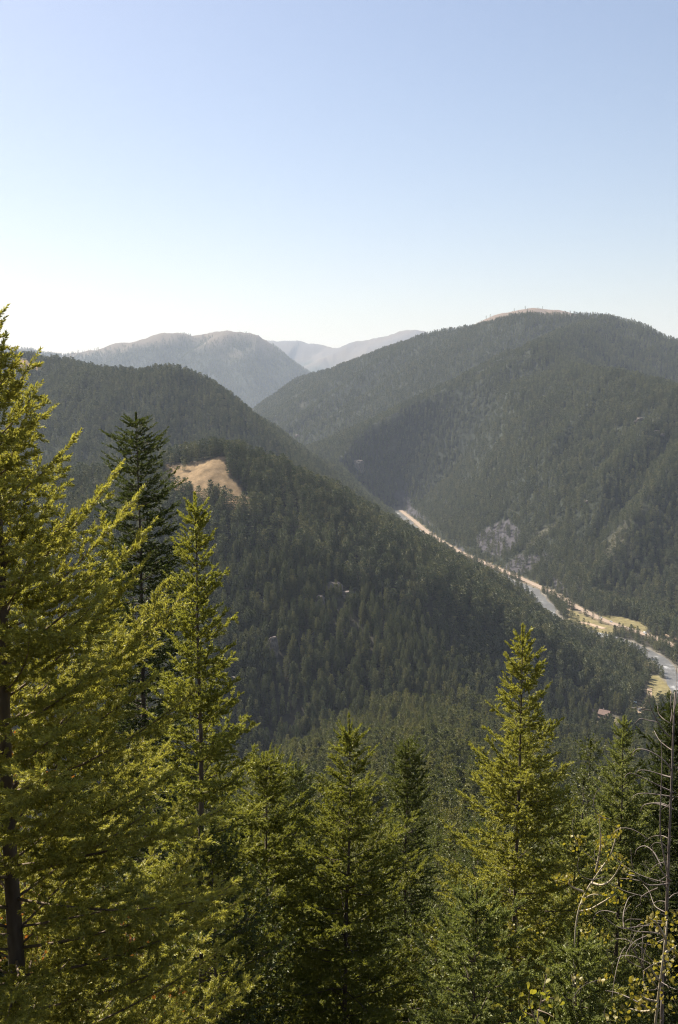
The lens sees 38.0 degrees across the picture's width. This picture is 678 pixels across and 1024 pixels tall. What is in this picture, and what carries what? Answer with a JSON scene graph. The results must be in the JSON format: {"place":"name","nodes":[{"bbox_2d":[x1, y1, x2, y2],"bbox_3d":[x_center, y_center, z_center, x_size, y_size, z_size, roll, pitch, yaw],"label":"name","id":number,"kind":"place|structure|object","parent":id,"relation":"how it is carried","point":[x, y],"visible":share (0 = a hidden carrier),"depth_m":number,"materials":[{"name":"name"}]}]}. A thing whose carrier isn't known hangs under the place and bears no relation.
{"place":"outdoors","nodes":[
{"label":"outdoors","id":0,"kind":"place"},
{"bbox_2d":[0,308,677,1003],"bbox_3d":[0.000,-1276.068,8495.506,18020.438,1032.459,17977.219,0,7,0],"label":"ground","id":1,"kind":"structure","parent":0,"point":[312,358],"depth_m":1965.26,"materials":[{"name":"green plant"}]},
{"bbox_2d":[21,882,35,1007],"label":"fir tree","id":2,"kind":"object","parent":1,"relation":"on","point":[28,931],"depth_m":50.65,"materials":[{"name":"green plant"}]},
{"bbox_2d":[0,731,73,983],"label":"autumn shrub","id":3,"kind":"object","parent":1,"relation":"on","point":[26,935],"visible":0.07,"depth_m":9.31,"materials":[{"name":"green plant"}]},
{"bbox_2d":[27,929,66,1023],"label":"fir tree","id":4,"kind":"object","parent":1,"relation":"on","point":[36,962],"visible":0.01,"depth_m":49.44,"materials":[{"name":"green plant"}]},
{"bbox_2d":[31,919,81,1022],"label":"fir tree","id":5,"kind":"object","parent":1,"relation":"on","point":[49,986],"visible":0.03,"depth_m":36.65,"materials":[{"name":"green plant"}]},
{"bbox_2d":[56,762,156,1022],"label":"fir tree","id":6,"kind":"object","parent":1,"relation":"on","point":[96,884],"visible":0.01,"depth_m":32.50,"materials":[{"name":"green plant"}]},
{"bbox_2d":[71,695,173,1015],"bbox_3d":[-7.173,13.291,32.892,4.518,14.984,4.411,-7,10,-44],"label":"fir tree","id":7,"kind":"object","parent":1,"relation":"on","point":[104,888],"visible":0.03,"depth_m":32.33,"materials":[{"name":"green plant"}]},
{"bbox_2d":[0,304,263,1023],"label":"fir tree","id":8,"kind":"object","parent":1,"relation":"on","point":[78,960],"visible":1,"depth_m":6.34,"materials":[{"name":"green plant"}]},
{"bbox_2d":[87,914,184,1023],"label":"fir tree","id":9,"kind":"object","parent":1,"relation":"on","point":[154,996],"visible":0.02,"depth_m":10.34,"materials":[{"name":"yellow plant"}]},
{"bbox_2d":[68,412,235,1018],"bbox_3d":[-5.021,7.119,24.966,4.109,19.273,4.458,4,8,31],"label":"pine tree","id":10,"kind":"object","parent":1,"relation":"on","point":[161,656],"visible":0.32,"depth_m":24.25,"materials":[{"name":"green plant"}]},
{"bbox_2d":[132,751,239,1014],"bbox_3d":[-3.256,10.516,23.414,3.456,10.133,3.765,-6,9,-40],"label":"fir tree","id":11,"kind":"object","parent":1,"relation":"on","point":[195,765],"visible":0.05,"depth_m":23.08,"materials":[{"name":"green plant"}]},
{"bbox_2d":[122,492,296,1023],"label":"fir tree","id":12,"kind":"object","parent":1,"relation":"on","point":[201,794],"visible":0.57,"depth_m":13.34,"materials":[{"name":"green plant"}]},
{"bbox_2d":[116,815,304,1023],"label":"fir tree","id":13,"kind":"object","parent":1,"relation":"on","point":[212,849],"visible":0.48,"depth_m":13.29,"materials":[{"name":"green plant"}]},
{"bbox_2d":[192,794,299,1017],"bbox_3d":[-2.030,9.288,19.420,2.797,7.871,2.860,0,7,0],"label":"fir tree","id":14,"kind":"object","parent":1,"relation":"on","point":[224,817],"visible":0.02,"depth_m":18.98,"materials":[{"name":"green plant"}]},
{"bbox_2d":[195,857,322,1023],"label":"fir tree","id":15,"kind":"object","parent":1,"relation":"on","point":[288,1008],"visible":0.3,"depth_m":14.24,"materials":[{"name":"green plant"}]},
{"bbox_2d":[267,636,278,657],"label":"rock outcrop","id":16,"kind":"object","parent":1,"relation":"on","point":[273,643],"visible":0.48,"depth_m":800.10,"materials":[{"name":"grey stone"}]},
{"bbox_2d":[189,742,359,1023],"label":"fir tree","id":17,"kind":"object","parent":1,"relation":"on","point":[271,860],"visible":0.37,"depth_m":15.62,"materials":[{"name":"green plant"}]},
{"bbox_2d":[261,758,343,1018],"bbox_3d":[-0.884,9.433,20.323,2.465,8.903,2.524,0,7,0],"label":"fir tree","id":18,"kind":"object","parent":1,"relation":"on","point":[295,776],"visible":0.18,"depth_m":19.84,"materials":[{"name":"green plant"}]},
{"bbox_2d":[315,595,324,604],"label":"rock outcrop","id":19,"kind":"object","parent":1,"relation":"on","point":[323,598],"visible":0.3,"depth_m":863.75,"materials":[{"name":"grey stone"}]},
{"bbox_2d":[299,839,356,1019],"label":"fir tree","id":20,"kind":"object","parent":1,"relation":"on","point":[340,914],"depth_m":25.24,"materials":[{"name":"green plant"}]},
{"bbox_2d":[328,582,342,591],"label":"rock outcrop","id":21,"kind":"object","parent":1,"relation":"on","point":[332,583],"visible":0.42,"depth_m":890.02,"materials":[{"name":"grey stone"}]},
{"bbox_2d":[0,306,677,707],"bbox_3d":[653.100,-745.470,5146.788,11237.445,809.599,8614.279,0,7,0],"label":"mountain forest","id":22,"kind":"object","parent":1,"relation":"on","point":[390,536],"visible":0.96,"depth_m":1783.23,"materials":[{"name":"green plant"}]},
{"bbox_2d":[0,683,677,1013],"bbox_3d":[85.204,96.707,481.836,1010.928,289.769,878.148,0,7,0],"label":"spur forest","id":23,"kind":"object","parent":1,"relation":"on","point":[448,731],"visible":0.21,"depth_m":525.54,"materials":[{"name":"green plant"}]},
{"bbox_2d":[327,814,356,916],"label":"fir tree","id":24,"kind":"object","parent":1,"relation":"on","point":[339,852],"visible":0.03,"depth_m":68.26,"materials":[{"name":"green plant"}]},
{"bbox_2d":[8,539,677,818],"bbox_3d":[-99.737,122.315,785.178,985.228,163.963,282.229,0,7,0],"label":"slope forest","id":25,"kind":"object","parent":1,"relation":"on","point":[453,671],"visible":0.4,"depth_m":832.06,"materials":[{"name":"green plant"}]},
{"bbox_2d":[342,591,350,598],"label":"rock outcrop","id":26,"kind":"object","parent":1,"relation":"on","point":[344,593],"visible":0.54,"depth_m":885.54,"materials":[{"name":"grey stone"}]},
{"bbox_2d":[253,712,442,1023],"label":"fir tree","id":27,"kind":"object","parent":1,"relation":"on","point":[341,884],"visible":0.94,"depth_m":14.74,"materials":[{"name":"green plant"}]},
{"bbox_2d":[350,851,361,983],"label":"fir tree","id":28,"kind":"object","parent":1,"relation":"on","point":[353,854],"visible":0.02,"depth_m":76.23,"materials":[{"name":"green plant"}]},
{"bbox_2d":[354,460,363,472],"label":"rock outcrop","id":29,"kind":"object","parent":1,"relation":"on","point":[359,464],"visible":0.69,"depth_m":2501.98,"materials":[{"name":"grey stone"}]},
{"bbox_2d":[322,863,409,1022],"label":"fir tree","id":30,"kind":"object","parent":1,"relation":"on","point":[376,937],"visible":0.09,"depth_m":20.14,"materials":[{"name":"green plant"}]},
{"bbox_2d":[355,837,380,989],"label":"fir tree","id":31,"kind":"object","parent":1,"relation":"on","point":[371,888],"visible":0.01,"depth_m":75.70,"materials":[{"name":"green plant"}]},
{"bbox_2d":[371,819,395,919],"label":"fir tree","id":32,"kind":"object","parent":1,"relation":"on","point":[380,838],"visible":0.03,"depth_m":94.44,"materials":[{"name":"green plant"}]},
{"bbox_2d":[361,902,449,1023],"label":"fir tree","id":33,"kind":"object","parent":1,"relation":"on","point":[409,931],"visible":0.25,"depth_m":16.07,"materials":[{"name":"green plant"}]},
{"bbox_2d":[361,732,455,1023],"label":"fir tree","id":34,"kind":"object","parent":1,"relation":"on","point":[412,792],"visible":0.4,"depth_m":17.69,"materials":[{"name":"green plant"}]},
{"bbox_2d":[365,773,453,1006],"bbox_3d":[2.675,15.442,35.109,4.253,12.267,4.107,3,8,25],"label":"fir tree","id":35,"kind":"object","parent":1,"relation":"on","point":[424,819],"visible":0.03,"depth_m":34.84,"materials":[{"name":"green plant"}]},
{"bbox_2d":[400,813,444,914],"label":"fir tree","id":36,"kind":"object","parent":1,"relation":"on","point":[430,820],"visible":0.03,"depth_m":77.02,"materials":[{"name":"green plant"}]},
{"bbox_2d":[376,822,478,1021],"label":"fir tree","id":37,"kind":"object","parent":1,"relation":"on","point":[440,852],"visible":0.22,"depth_m":27.44,"materials":[{"name":"green plant"}]},
{"bbox_2d":[407,810,465,971],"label":"fir tree","id":38,"kind":"object","parent":1,"relation":"on","point":[441,816],"visible":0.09,"depth_m":48.05,"materials":[{"name":"green plant"}]},
{"bbox_2d":[432,804,467,893],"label":"fir tree","id":39,"kind":"object","parent":1,"relation":"on","point":[447,818],"visible":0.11,"depth_m":79.46,"materials":[{"name":"green plant"}]},
{"bbox_2d":[450,846,473,919],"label":"fir tree","id":40,"kind":"object","parent":1,"relation":"on","point":[462,850],"visible":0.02,"depth_m":78.37,"materials":[{"name":"green plant"}]},
{"bbox_2d":[441,863,493,980],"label":"fir tree","id":41,"kind":"object","parent":1,"relation":"on","point":[470,913],"visible":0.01,"depth_m":45.01,"materials":[{"name":"green plant"}]},
{"bbox_2d":[430,815,517,1017],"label":"fir tree","id":42,"kind":"object","parent":1,"relation":"on","point":[468,857],"visible":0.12,"depth_m":31.54,"materials":[{"name":"green plant"}]},
{"bbox_2d":[401,878,552,1023],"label":"fir tree","id":43,"kind":"object","parent":1,"relation":"on","point":[460,983],"visible":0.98,"depth_m":10.60,"materials":[{"name":"green plant"}]},
{"bbox_2d":[466,854,509,930],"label":"fir tree","id":44,"kind":"object","parent":1,"relation":"on","point":[480,874],"visible":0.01,"depth_m":61.31,"materials":[{"name":"green plant"}]},
{"bbox_2d":[487,834,505,930],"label":"fir tree","id":45,"kind":"object","parent":1,"relation":"on","point":[496,859],"visible":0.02,"depth_m":92.38,"materials":[{"name":"green plant"}]},
{"bbox_2d":[484,821,508,888],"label":"fir tree","id":46,"kind":"object","parent":1,"relation":"on","point":[493,824],"visible":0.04,"depth_m":112.41,"materials":[{"name":"green plant"}]},
{"bbox_2d":[410,623,638,1023],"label":"fir tree","id":47,"kind":"object","parent":1,"relation":"on","point":[522,870],"visible":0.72,"depth_m":14.48,"materials":[{"name":"green plant"}]},
{"bbox_2d":[508,968,564,1023],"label":"aspen shoot","id":48,"kind":"object","parent":1,"relation":"on","point":[545,991],"visible":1,"depth_m":6.65,"materials":[{"name":"yellow plant"}]},
{"bbox_2d":[508,856,582,1017],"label":"fir tree","id":49,"kind":"object","parent":1,"relation":"on","point":[565,894],"visible":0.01,"depth_m":23.35,"materials":[{"name":"green plant"}]},
{"bbox_2d":[523,782,583,1001],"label":"fir tree","id":50,"kind":"object","parent":1,"relation":"on","point":[556,808],"visible":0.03,"depth_m":35.46,"materials":[{"name":"green plant"}]},
{"bbox_2d":[507,811,633,999],"bbox_3d":[2.332,5.176,9.653,1.292,4.812,1.038,0,7,0],"label":"aspen sapling","id":51,"kind":"object","parent":1,"relation":"on","point":[593,882],"visible":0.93,"depth_m":9.50,"materials":[{"name":"green plant"}]},
{"bbox_2d":[525,921,618,1023],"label":"fir tree","id":52,"kind":"object","parent":1,"relation":"on","point":[586,993],"visible":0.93,"depth_m":8.74,"materials":[{"name":"green plant"}]},
{"bbox_2d":[518,803,641,1023],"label":"fir tree","id":53,"kind":"object","parent":1,"relation":"on","point":[566,850],"visible":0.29,"depth_m":15.77,"materials":[{"name":"green plant"}]},
{"bbox_2d":[545,769,619,1014],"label":"fir tree","id":54,"kind":"object","parent":1,"relation":"on","point":[582,780],"visible":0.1,"depth_m":33.96,"materials":[{"name":"green plant"}]},
{"bbox_2d":[541,733,624,982],"bbox_3d":[9.712,16.565,39.226,4.688,15.926,4.802,6,9,41],"label":"fir tree","id":55,"kind":"object","parent":1,"relation":"on","point":[587,773],"visible":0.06,"depth_m":38.30,"materials":[{"name":"green plant"}]},
{"bbox_2d":[598,708,611,718],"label":"cabin","id":56,"kind":"object","parent":1,"relation":"on","point":[602,712],"visible":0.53,"depth_m":907.28,"materials":[{"name":"white"}]},
{"bbox_2d":[569,715,677,1023],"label":"fir tree","id":57,"kind":"object","parent":1,"relation":"on","point":[630,840],"visible":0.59,"depth_m":20.89,"materials":[{"name":"green plant"}]},
{"bbox_2d":[571,909,677,1023],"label":"aspen sapling","id":58,"kind":"object","parent":1,"relation":"on","point":[659,979],"visible":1,"depth_m":8.15,"materials":[{"name":"yellow plant"}]},
{"bbox_2d":[572,666,677,1023],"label":"dead tree","id":59,"kind":"object","parent":1,"relation":"on","point":[668,879],"visible":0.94,"depth_m":8.41,"materials":[{"name":"grey wood"}]},
{"bbox_2d":[600,790,676,1022],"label":"fir tree","id":60,"kind":"object","parent":1,"relation":"on","point":[644,872],"visible":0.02,"depth_m":26.40,"materials":[{"name":"green plant"}]},
{"bbox_2d":[600,818,677,1014],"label":"fir tree","id":61,"kind":"object","parent":1,"relation":"on","point":[628,916],"visible":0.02,"depth_m":35.38,"materials":[{"name":"green plant"}]},
{"bbox_2d":[605,689,677,1023],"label":"fir tree","id":62,"kind":"object","parent":1,"relation":"on","point":[654,820],"visible":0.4,"depth_m":21.89,"materials":[{"name":"green plant"}]},
{"bbox_2d":[639,823,677,1020],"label":"fir tree","id":63,"kind":"object","parent":1,"relation":"on","point":[670,922],"visible":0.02,"depth_m":32.49,"materials":[{"name":"green plant"}]},
{"bbox_2d":[0,0,677,354],"label":"sky","id":64,"kind":"structure","parent":0,"point":[329,173],"materials":[{"name":"blue"}]},
{"bbox_2d":[398,510,673,646],"bbox_3d":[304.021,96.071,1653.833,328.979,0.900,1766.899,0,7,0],"label":"road","id":65,"kind":"structure","parent":0,"point":[420,526],"depth_m":1521.11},
{"bbox_2d":[395,510,677,693],"bbox_3d":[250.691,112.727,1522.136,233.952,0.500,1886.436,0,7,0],"label":"river","id":66,"kind":"structure","parent":0,"point":[671,675],"depth_m":1120.96,"materials":[{"name":"liquid"}]},
{"bbox_2d":[578,622,604,628],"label":"dirt pullout","id":67,"kind":"structure","parent":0,"point":[594,625],"depth_m":1258.09,"materials":[{"name":"beige soil"}]},
{"bbox_2d":[638,688,651,712],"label":"dirt track","id":68,"kind":"structure","parent":0,"point":[649,689],"depth_m":978.43,"materials":[{"name":"beige soil"}]}
]}

